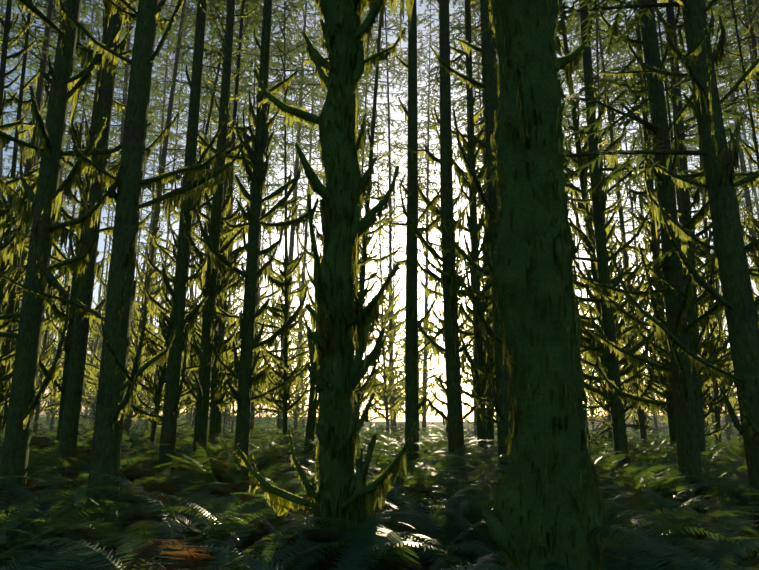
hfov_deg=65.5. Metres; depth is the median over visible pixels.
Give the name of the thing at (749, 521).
dead fern
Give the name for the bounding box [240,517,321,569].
fern
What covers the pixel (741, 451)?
fern
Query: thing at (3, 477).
fern
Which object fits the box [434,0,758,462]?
tree
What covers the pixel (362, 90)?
thin tree
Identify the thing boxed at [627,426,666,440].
fern
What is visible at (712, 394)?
tree
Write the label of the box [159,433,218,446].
fern
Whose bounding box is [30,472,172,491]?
fern
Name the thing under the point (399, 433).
fern
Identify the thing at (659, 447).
fern
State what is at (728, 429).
tree
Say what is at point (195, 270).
thin tree
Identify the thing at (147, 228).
thin tree
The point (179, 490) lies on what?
dead fern
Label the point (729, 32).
tree
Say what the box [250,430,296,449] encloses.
fern
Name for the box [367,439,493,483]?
fern
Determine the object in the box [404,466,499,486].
fern
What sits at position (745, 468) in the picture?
fern
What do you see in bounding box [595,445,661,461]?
fern
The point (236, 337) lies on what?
tree
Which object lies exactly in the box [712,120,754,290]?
thin tree
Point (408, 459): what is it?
fern
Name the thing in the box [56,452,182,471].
fern
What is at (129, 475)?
fern
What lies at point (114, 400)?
tree
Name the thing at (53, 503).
fern
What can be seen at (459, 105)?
tree
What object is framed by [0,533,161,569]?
fern
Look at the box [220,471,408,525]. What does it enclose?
fern
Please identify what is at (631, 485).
fern
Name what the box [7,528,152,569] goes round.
fern
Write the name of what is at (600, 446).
fern
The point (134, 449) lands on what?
fern
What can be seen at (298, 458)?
fern
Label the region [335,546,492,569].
fern
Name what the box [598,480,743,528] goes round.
fern
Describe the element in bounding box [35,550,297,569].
fern
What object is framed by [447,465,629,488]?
fern
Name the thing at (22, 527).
fern
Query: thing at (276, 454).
fern
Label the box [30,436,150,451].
log
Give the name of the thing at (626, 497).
fern
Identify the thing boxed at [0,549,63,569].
fern
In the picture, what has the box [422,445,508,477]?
fern
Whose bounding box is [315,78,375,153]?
thin tree
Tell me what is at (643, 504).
fern
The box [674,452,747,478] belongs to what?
fern
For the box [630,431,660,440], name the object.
fern
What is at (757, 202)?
tree
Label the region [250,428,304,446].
fern
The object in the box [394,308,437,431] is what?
young tree
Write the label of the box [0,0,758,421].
sky
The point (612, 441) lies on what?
fern
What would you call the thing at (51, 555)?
fern
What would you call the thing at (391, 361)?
tree
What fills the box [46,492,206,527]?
fern
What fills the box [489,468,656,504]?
fern
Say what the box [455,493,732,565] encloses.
fern
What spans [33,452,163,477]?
fern
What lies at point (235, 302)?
thin tree
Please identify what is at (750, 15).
tree
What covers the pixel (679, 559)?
fern
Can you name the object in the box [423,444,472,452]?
fern
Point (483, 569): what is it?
fern
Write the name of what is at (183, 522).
fern
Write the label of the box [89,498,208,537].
fern
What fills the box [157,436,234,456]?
fern
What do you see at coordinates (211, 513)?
fern
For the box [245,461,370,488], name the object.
fern
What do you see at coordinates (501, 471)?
fern
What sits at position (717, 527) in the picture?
fern
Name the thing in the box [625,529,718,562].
fern
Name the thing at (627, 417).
snag tree
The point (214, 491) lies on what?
dead fern
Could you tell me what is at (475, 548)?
fern
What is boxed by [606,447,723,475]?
fern
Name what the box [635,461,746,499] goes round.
fern
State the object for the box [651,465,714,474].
fern
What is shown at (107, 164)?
thin tree
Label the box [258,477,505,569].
fern
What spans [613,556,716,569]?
fern
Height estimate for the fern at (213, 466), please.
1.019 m
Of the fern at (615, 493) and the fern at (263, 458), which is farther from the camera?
the fern at (263, 458)
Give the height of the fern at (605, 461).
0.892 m
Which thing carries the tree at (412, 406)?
on the ground
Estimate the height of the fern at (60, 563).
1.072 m
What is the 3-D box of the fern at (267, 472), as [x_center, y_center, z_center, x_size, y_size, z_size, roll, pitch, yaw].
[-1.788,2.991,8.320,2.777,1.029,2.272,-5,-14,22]
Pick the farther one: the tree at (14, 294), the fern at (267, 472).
the tree at (14, 294)
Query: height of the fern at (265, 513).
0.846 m
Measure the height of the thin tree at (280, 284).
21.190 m
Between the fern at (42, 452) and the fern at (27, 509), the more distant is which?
the fern at (42, 452)
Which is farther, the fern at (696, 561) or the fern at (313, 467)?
the fern at (313, 467)
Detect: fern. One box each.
[0,436,53,464]
[0,444,169,516]
[0,451,76,472]
[0,475,45,511]
[0,483,163,543]
[0,486,141,547]
[0,487,146,562]
[0,492,62,526]
[0,497,284,569]
[0,503,47,517]
[0,504,145,548]
[0,509,60,546]
[0,517,380,569]
[0,521,194,569]
[0,531,31,567]
[0,531,97,569]
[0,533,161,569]
[0,543,36,555]
[0,547,187,569]
[0,548,69,569]
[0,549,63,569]
[1,506,105,542]
[3,431,55,440]
[4,507,110,568]
[7,466,75,503]
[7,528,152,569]
[7,538,154,569]
[11,517,135,567]
[12,502,76,529]
[13,497,378,569]
[15,514,143,550]
[17,482,237,536]
[21,548,114,569]
[23,463,131,504]
[26,470,213,493]
[26,484,44,491]
[27,452,90,483]
[27,454,152,484]
[28,445,157,475]
[28,459,82,475]
[29,442,81,453]
[29,454,87,468]
[30,440,85,456]
[30,442,122,460]
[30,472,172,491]
[32,500,140,541]
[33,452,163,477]
[35,479,65,523]
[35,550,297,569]
[36,463,154,484]
[39,421,57,432]
[39,510,168,549]
[42,449,152,464]
[46,429,93,438]
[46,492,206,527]
[55,480,87,506]
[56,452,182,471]
[56,472,88,498]
[62,465,207,498]
[63,465,209,507]
[67,470,343,559]
[69,494,309,562]
[77,444,158,460]
[78,438,131,460]
[80,429,189,461]
[81,513,260,542]
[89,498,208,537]
[92,480,311,525]
[109,512,341,569]
[117,494,300,549]
[119,461,189,485]
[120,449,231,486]
[120,467,179,479]
[121,466,228,489]
[121,474,318,554]
[122,430,160,444]
[122,431,192,451]
[122,438,159,448]
[122,502,312,568]
[123,458,190,476]
[128,442,282,484]
[128,501,307,554]
[132,422,160,430]
[133,513,312,569]
[135,483,248,514]
[136,493,397,569]
[142,444,231,465]
[143,444,181,455]
[146,483,225,505]
[148,431,232,444]
[149,435,232,444]
[149,452,313,490]
[154,453,287,486]
[154,461,298,497]
[155,451,277,477]
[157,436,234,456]
[157,535,332,569]
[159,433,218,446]
[164,465,277,507]
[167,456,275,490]
[175,434,281,462]
[175,435,275,456]
[176,437,260,455]
[181,545,282,569]
[186,492,391,562]
[188,464,295,500]
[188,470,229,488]
[193,509,400,569]
[193,559,244,569]
[194,471,371,518]
[195,514,428,569]
[207,429,281,447]
[207,439,270,446]
[209,442,278,458]
[211,515,422,569]
[212,476,277,490]
[214,443,305,467]
[217,435,313,457]
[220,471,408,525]
[223,506,314,530]
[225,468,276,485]
[226,448,305,466]
[230,488,461,568]
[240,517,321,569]
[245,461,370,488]
[248,453,315,473]
[249,451,359,469]
[250,427,298,438]
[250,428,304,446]
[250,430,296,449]
[250,436,316,450]
[251,430,302,447]
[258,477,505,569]
[259,467,386,493]
[265,427,314,443]
[265,451,385,470]
[266,511,464,569]
[271,506,503,569]
[274,459,378,477]
[277,462,412,490]
[277,552,433,569]
[280,474,446,497]
[283,451,493,490]
[285,434,388,453]
[292,456,442,483]
[296,435,364,447]
[296,444,400,465]
[307,445,449,475]
[309,477,426,524]
[316,438,404,450]
[327,483,510,569]
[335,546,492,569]
[339,505,739,569]
[355,453,448,476]
[359,426,392,446]
[359,434,392,442]
[359,439,383,451]
[359,446,433,472]
[360,519,466,565]
[364,432,446,445]
[366,492,495,569]
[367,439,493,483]
[367,451,503,504]
[367,473,496,509]
[376,519,644,569]
[378,500,481,540]
[382,498,496,531]
[383,510,632,569]
[385,441,430,456]
[385,453,507,513]
[388,522,625,569]
[392,428,447,446]
[395,486,451,515]
[400,442,464,468]
[400,476,643,520]
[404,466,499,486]
[412,443,497,471]
[412,471,624,510]
[419,427,442,437]
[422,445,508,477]
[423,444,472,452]
[425,441,484,460]
[429,425,494,447]
[432,485,692,556]
[439,546,668,569]
[440,515,682,569]
[442,445,497,465]
[445,459,630,497]
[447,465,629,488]
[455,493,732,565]
[461,501,738,561]
[465,552,501,569]
[469,432,497,457]
[469,448,496,474]
[477,565,758,569]
[480,505,705,564]
[488,545,707,569]
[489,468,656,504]
[544,562,575,569]
[587,433,639,446]
[587,435,641,448]
[587,439,633,459]
[587,440,655,450]
[587,444,647,468]
[591,452,717,473]
[594,451,655,485]
[594,457,644,470]
[594,464,677,495]
[594,464,721,500]
[595,442,676,460]
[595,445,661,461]
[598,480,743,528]
[598,520,758,569]
[598,539,758,569]
[599,462,744,506]
[600,488,715,524]
[601,465,750,512]
[601,510,758,569]
[602,453,662,472]
[602,476,716,508]
[603,471,706,491]
[603,525,732,569]
[604,435,670,453]
[604,474,657,493]
[604,545,745,569]
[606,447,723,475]
[607,493,663,516]
[607,507,647,517]
[608,543,758,569]
[609,502,755,549]
[610,493,758,555]
[611,460,732,499]
[612,535,717,569]
[613,473,652,483]
[613,503,750,533]
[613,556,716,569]
[616,488,758,569]
[622,503,705,520]
[622,543,721,569]
[625,506,758,550]
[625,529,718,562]
[626,474,758,532]
[626,503,743,536]
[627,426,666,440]
[627,439,669,454]
[628,439,669,449]
[628,520,708,556]
[629,451,745,467]
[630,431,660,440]
[630,470,730,500]
[631,454,746,474]
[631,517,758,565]
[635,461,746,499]
[638,454,715,463]
[645,461,739,502]
[646,442,746,467]
[649,440,743,462]
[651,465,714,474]
[662,449,742,483]
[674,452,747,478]
[680,471,749,495]
[683,474,751,510]
[687,506,758,551]
[689,469,751,515]
[699,476,758,535]
[701,457,747,481]
[705,436,743,455]
[706,442,745,457]
[707,441,726,457]
[708,468,748,495]
[710,436,741,448]
[715,505,758,564]
[726,431,742,442]
[728,488,758,504]
[743,489,758,495]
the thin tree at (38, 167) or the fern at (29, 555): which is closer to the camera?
the fern at (29, 555)
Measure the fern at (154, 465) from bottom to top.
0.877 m
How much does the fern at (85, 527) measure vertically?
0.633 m
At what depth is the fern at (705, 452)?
11.33 m
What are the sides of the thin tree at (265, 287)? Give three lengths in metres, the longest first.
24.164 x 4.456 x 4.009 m
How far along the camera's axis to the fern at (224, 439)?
16.95 m
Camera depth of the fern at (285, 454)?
12.35 m
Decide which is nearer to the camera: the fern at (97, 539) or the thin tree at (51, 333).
the fern at (97, 539)
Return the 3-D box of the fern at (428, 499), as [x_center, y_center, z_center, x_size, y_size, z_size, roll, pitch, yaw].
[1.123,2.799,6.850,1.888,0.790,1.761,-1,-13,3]
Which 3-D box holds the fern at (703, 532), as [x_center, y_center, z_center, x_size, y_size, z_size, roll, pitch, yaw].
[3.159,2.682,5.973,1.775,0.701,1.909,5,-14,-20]
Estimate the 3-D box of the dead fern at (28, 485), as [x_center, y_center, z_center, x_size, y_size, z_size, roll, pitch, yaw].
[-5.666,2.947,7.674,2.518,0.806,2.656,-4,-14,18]
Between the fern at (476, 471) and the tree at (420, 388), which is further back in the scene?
the tree at (420, 388)
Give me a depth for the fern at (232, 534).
5.07 m
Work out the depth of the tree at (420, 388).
41.83 m
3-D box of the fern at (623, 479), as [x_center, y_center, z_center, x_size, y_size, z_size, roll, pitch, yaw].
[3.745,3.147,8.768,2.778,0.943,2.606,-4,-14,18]
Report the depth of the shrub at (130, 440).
9.92 m
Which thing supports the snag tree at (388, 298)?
on the ground
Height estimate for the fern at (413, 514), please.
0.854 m
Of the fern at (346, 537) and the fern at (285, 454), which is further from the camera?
the fern at (285, 454)
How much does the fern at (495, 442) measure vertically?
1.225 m
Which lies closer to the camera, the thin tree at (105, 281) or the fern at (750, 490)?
the fern at (750, 490)
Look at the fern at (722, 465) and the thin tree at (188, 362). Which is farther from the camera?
the thin tree at (188, 362)
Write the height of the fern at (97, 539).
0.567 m
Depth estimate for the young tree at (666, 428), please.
42.19 m
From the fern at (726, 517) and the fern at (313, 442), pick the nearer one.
the fern at (726, 517)
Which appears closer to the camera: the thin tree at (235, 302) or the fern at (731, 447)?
the fern at (731, 447)
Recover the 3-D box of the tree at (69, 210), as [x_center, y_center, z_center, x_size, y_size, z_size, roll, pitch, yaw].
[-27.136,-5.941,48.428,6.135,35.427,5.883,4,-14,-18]
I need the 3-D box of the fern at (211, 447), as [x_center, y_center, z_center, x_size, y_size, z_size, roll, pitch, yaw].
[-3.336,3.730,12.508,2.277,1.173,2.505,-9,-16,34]
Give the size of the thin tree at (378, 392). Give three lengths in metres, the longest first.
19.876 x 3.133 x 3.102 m
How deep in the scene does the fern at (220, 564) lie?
4.33 m
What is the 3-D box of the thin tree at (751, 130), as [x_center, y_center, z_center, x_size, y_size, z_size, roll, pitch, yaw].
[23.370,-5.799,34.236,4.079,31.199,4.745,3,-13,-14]
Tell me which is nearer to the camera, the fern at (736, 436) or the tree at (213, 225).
the tree at (213, 225)
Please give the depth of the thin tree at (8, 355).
16.39 m
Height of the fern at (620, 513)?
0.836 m
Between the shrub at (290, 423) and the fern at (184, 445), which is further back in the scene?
the shrub at (290, 423)
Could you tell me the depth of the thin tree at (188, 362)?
31.65 m
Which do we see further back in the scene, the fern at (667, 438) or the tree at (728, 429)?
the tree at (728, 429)
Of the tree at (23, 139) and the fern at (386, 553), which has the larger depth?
the tree at (23, 139)
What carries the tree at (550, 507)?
on the ground
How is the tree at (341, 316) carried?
on the ground
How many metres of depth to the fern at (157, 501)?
5.28 m
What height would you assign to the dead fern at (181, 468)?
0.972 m
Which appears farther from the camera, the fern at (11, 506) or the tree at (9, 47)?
the tree at (9, 47)
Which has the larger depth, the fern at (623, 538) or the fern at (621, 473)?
the fern at (621, 473)
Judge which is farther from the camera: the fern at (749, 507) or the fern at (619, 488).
the fern at (619, 488)
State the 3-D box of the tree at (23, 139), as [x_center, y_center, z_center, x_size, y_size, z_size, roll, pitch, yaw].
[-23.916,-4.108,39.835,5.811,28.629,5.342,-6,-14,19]
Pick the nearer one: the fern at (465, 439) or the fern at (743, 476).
the fern at (743, 476)
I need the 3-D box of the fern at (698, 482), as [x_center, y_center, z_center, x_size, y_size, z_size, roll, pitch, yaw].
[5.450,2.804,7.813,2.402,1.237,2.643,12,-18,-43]
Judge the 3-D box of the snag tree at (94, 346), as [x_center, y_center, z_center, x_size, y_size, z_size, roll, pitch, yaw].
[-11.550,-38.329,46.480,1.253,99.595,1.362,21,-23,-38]
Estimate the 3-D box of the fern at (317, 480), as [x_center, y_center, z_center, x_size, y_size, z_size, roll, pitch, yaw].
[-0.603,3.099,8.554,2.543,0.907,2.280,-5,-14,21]
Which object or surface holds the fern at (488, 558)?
on the ground
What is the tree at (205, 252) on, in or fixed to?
on the ground
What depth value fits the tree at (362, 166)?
35.14 m
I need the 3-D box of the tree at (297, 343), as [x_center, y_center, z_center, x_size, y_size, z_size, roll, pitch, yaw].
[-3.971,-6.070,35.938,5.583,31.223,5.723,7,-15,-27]
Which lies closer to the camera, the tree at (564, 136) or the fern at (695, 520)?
the fern at (695, 520)
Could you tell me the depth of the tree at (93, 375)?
27.89 m
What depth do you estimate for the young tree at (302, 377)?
22.87 m
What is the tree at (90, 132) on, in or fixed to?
on the ground
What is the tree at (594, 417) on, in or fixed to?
on the ground
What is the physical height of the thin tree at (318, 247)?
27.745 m
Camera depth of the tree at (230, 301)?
38.86 m
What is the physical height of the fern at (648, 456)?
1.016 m
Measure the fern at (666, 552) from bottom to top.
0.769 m
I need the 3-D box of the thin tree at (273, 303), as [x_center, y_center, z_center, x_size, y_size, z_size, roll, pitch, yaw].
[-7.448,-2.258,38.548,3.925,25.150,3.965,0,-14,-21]
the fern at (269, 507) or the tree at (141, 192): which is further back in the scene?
the tree at (141, 192)
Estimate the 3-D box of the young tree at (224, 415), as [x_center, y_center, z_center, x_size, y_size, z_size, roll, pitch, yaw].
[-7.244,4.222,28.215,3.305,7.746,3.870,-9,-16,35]
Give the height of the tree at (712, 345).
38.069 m
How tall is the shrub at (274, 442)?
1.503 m
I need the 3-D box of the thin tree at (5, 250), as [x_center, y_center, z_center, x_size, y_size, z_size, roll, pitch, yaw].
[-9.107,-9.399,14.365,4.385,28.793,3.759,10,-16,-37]
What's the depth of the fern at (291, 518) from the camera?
6.02 m
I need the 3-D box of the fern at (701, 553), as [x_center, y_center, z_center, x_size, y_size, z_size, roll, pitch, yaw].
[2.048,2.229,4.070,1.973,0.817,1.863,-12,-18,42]
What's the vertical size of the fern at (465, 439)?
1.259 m
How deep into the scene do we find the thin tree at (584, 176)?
14.38 m
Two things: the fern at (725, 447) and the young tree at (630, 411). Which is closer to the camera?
the fern at (725, 447)
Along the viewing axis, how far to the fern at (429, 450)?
10.36 m
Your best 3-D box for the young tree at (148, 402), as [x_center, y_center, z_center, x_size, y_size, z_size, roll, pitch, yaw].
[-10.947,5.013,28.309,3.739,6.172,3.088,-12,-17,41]
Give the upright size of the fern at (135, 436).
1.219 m
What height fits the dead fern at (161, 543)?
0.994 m
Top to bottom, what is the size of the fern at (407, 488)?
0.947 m
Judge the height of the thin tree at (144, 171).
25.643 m
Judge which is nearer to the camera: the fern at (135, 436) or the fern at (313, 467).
the fern at (313, 467)
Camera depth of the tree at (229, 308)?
38.20 m
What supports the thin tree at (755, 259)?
on the ground
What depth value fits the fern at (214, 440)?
13.57 m
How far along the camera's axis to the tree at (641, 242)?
45.63 m
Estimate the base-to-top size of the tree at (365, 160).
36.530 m
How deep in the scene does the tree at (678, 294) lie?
8.90 m
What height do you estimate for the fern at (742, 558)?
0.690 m
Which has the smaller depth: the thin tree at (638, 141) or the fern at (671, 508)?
the fern at (671, 508)
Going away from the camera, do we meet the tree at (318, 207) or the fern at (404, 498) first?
the fern at (404, 498)
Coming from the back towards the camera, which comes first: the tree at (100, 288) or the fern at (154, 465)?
the tree at (100, 288)
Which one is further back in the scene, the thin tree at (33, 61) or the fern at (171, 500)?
the thin tree at (33, 61)
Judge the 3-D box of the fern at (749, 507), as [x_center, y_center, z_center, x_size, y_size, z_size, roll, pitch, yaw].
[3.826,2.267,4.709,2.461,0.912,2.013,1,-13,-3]
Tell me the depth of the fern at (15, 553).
4.56 m
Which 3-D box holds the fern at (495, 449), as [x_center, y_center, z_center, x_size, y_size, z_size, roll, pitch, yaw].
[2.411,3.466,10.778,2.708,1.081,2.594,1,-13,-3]
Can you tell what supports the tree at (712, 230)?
on the ground
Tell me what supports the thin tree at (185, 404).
on the ground
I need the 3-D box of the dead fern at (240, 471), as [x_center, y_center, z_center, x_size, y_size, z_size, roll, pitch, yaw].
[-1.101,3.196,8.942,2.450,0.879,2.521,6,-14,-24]
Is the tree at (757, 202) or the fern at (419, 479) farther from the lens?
the tree at (757, 202)
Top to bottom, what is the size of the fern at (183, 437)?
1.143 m
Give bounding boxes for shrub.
[29,383,147,477]
[32,422,91,459]
[33,432,88,459]
[123,406,150,434]
[188,402,235,435]
[229,420,315,458]
[263,401,307,441]
[271,419,426,476]
[360,425,403,449]
[432,412,497,444]
[463,412,496,435]
[586,419,617,477]
[600,441,667,462]
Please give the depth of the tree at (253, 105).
30.44 m
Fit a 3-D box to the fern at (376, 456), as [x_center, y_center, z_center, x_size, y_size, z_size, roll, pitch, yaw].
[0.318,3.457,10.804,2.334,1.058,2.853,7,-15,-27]
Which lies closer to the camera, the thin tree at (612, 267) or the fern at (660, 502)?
the fern at (660, 502)
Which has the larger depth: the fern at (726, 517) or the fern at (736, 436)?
the fern at (736, 436)
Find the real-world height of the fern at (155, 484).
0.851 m
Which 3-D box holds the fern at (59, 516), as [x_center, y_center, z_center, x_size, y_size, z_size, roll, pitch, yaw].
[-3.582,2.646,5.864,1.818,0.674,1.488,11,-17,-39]
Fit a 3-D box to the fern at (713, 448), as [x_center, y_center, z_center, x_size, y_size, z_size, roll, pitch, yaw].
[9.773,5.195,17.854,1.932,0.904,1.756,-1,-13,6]
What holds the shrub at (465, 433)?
on the ground
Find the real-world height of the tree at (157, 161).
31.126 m
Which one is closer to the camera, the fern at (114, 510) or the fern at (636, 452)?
the fern at (114, 510)
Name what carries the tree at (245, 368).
on the ground
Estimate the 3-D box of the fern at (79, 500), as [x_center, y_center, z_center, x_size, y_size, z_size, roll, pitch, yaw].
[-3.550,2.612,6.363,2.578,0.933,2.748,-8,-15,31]
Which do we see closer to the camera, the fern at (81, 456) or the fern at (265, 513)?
the fern at (265, 513)
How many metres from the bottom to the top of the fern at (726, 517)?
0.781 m
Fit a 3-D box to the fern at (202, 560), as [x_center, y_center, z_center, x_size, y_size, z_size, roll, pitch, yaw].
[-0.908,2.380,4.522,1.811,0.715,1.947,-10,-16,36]
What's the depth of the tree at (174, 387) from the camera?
11.00 m
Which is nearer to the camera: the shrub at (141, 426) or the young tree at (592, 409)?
the young tree at (592, 409)
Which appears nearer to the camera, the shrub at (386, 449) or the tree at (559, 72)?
the shrub at (386, 449)
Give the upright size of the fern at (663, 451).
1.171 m
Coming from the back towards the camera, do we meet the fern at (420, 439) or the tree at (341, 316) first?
the fern at (420, 439)
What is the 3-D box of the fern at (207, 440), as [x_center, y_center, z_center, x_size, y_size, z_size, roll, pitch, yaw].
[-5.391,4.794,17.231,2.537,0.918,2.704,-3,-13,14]
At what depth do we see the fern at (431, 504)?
6.46 m
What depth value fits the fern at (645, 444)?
18.09 m
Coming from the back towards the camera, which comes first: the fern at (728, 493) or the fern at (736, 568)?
the fern at (728, 493)
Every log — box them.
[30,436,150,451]
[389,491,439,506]
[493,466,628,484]
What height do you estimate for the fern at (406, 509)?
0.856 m
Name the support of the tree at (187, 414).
on the ground
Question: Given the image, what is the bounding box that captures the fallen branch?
[280,461,473,524]
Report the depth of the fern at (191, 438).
17.70 m
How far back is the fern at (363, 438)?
18.48 m
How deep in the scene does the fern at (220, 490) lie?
8.23 m
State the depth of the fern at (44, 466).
9.04 m
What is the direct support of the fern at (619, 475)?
on the ground
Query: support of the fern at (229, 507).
on the ground
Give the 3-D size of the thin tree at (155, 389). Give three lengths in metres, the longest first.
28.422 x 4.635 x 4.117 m
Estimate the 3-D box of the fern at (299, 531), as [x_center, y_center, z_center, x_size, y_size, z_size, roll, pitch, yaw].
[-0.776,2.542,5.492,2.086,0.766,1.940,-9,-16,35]
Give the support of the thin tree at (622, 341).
on the ground
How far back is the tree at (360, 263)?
17.86 m
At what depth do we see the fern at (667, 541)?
5.02 m
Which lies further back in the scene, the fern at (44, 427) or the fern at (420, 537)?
the fern at (44, 427)
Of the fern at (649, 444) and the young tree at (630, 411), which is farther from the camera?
the young tree at (630, 411)
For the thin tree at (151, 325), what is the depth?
28.96 m
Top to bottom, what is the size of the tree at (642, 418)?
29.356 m
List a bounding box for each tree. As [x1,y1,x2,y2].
[0,0,47,421]
[0,0,58,336]
[0,0,61,415]
[0,0,103,443]
[0,0,123,443]
[0,0,150,502]
[0,0,183,475]
[0,0,247,512]
[0,1,50,130]
[0,1,86,349]
[0,11,20,65]
[3,2,80,325]
[3,21,73,218]
[3,51,68,290]
[6,50,85,375]
[9,0,154,437]
[10,90,76,383]
[17,0,133,338]
[20,11,116,433]
[22,87,94,405]
[30,72,84,323]
[32,297,95,435]
[41,0,131,432]
[43,63,123,434]
[53,120,119,390]
[54,1,193,398]
[80,126,149,412]
[82,26,158,421]
[83,2,184,426]
[83,131,146,422]
[87,0,239,438]
[92,1,218,370]
[99,42,165,254]
[114,0,217,431]
[115,57,184,426]
[115,79,182,392]
[125,0,227,473]
[128,0,272,443]
[129,104,167,339]
[133,0,219,427]
[135,348,161,430]
[137,159,173,422]
[148,0,238,427]
[150,0,299,435]
[151,15,235,421]
[155,0,263,435]
[158,0,287,470]
[178,9,242,336]
[179,31,279,426]
[179,116,247,424]
[181,0,257,441]
[182,0,319,472]
[185,0,321,443]
[186,7,271,413]
[186,28,255,428]
[186,150,206,327]
[188,301,265,433]
[205,0,295,415]
[208,343,239,434]
[225,153,249,425]
[231,260,309,433]
[233,0,419,569]
[235,87,293,405]
[235,96,293,386]
[236,0,319,441]
[238,0,357,431]
[255,361,272,424]
[255,395,274,423]
[263,3,325,429]
[268,0,393,410]
[273,6,327,431]
[286,14,386,216]
[295,46,381,413]
[301,88,326,248]
[304,226,323,453]
[306,8,398,405]
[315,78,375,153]
[317,5,420,307]
[353,13,400,437]
[355,15,405,395]
[357,87,404,435]
[359,1,438,438]
[361,378,390,431]
[370,130,406,429]
[378,17,397,431]
[380,20,458,411]
[381,0,467,433]
[382,0,493,472]
[388,363,421,429]
[392,0,494,452]
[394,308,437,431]
[395,0,458,463]
[395,126,440,416]
[398,0,498,412]
[417,0,497,444]
[418,0,487,405]
[421,0,583,465]
[424,0,496,429]
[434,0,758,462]
[435,0,494,425]
[442,18,471,440]
[461,18,498,131]
[461,132,484,249]
[463,13,476,436]
[464,5,587,395]
[475,0,758,526]
[479,0,606,569]
[495,0,758,500]
[497,0,613,364]
[554,0,644,430]
[555,0,661,414]
[555,0,682,440]
[556,32,607,230]
[558,0,630,439]
[558,37,579,206]
[561,31,636,423]
[562,85,604,430]
[563,102,603,433]
[577,54,650,436]
[577,79,630,437]
[577,248,668,453]
[579,1,673,437]
[583,190,650,421]
[588,376,651,428]
[589,343,667,433]
[591,0,701,413]
[592,0,758,462]
[597,0,731,438]
[609,1,726,447]
[611,0,750,446]
[615,8,674,424]
[626,101,702,253]
[634,0,758,280]
[635,8,732,421]
[639,29,714,422]
[641,0,757,442]
[648,394,668,434]
[656,0,753,451]
[661,0,758,365]
[663,7,758,412]
[670,16,757,436]
[679,0,758,300]
[684,0,758,290]
[702,109,758,287]
[709,1,758,159]
[710,384,737,436]
[712,2,758,218]
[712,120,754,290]
[714,0,758,324]
[738,34,758,171]
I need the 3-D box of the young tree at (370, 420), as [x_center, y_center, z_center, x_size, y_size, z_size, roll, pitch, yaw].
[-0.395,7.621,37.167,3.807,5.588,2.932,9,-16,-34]
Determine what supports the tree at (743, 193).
on the ground
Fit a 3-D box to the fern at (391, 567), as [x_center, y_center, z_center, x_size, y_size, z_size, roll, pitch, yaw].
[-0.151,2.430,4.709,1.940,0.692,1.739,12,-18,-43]
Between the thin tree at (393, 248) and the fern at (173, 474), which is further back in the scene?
the thin tree at (393, 248)
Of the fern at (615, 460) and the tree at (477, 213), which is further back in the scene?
the tree at (477, 213)
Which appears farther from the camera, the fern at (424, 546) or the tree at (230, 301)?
the tree at (230, 301)
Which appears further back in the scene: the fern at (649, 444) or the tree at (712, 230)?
the tree at (712, 230)
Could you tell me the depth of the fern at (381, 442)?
13.22 m
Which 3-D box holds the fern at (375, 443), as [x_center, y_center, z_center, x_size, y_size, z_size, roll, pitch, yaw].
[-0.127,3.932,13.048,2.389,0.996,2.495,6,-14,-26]
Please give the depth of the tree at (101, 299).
36.40 m
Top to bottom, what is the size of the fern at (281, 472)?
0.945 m
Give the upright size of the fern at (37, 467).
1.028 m
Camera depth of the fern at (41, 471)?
7.88 m
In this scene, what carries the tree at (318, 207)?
on the ground
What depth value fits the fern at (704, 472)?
8.37 m
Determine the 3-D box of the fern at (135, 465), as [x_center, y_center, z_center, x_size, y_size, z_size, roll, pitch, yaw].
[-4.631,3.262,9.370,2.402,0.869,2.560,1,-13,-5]
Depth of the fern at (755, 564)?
4.89 m
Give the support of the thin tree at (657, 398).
on the ground
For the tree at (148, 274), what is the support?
on the ground
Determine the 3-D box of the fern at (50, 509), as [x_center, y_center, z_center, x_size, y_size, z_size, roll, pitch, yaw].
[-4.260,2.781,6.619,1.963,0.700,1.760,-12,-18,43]
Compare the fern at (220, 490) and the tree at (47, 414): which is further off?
the tree at (47, 414)
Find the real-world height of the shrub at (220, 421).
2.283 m
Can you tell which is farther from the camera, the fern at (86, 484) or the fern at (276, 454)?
the fern at (276, 454)
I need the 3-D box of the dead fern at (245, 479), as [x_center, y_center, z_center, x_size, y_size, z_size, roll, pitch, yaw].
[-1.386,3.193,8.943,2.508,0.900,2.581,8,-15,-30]
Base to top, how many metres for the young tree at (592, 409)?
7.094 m
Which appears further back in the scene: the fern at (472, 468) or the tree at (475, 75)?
the tree at (475, 75)
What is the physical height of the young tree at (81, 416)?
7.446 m
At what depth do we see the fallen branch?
5.95 m
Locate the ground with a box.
[40,415,740,432]
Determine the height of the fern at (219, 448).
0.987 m
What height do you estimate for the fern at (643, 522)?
0.894 m
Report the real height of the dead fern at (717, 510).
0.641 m
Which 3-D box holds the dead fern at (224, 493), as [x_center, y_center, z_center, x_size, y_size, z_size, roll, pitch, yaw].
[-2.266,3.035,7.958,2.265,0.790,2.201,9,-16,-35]
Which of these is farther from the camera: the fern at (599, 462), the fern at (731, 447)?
the fern at (731, 447)
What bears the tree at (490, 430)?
on the ground
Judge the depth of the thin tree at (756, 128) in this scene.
22.07 m
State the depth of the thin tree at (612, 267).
21.80 m
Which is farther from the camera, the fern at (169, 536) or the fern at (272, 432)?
the fern at (272, 432)
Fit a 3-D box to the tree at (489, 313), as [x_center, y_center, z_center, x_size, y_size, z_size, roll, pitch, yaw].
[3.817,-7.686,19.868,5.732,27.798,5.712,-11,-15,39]
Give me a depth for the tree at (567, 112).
25.88 m

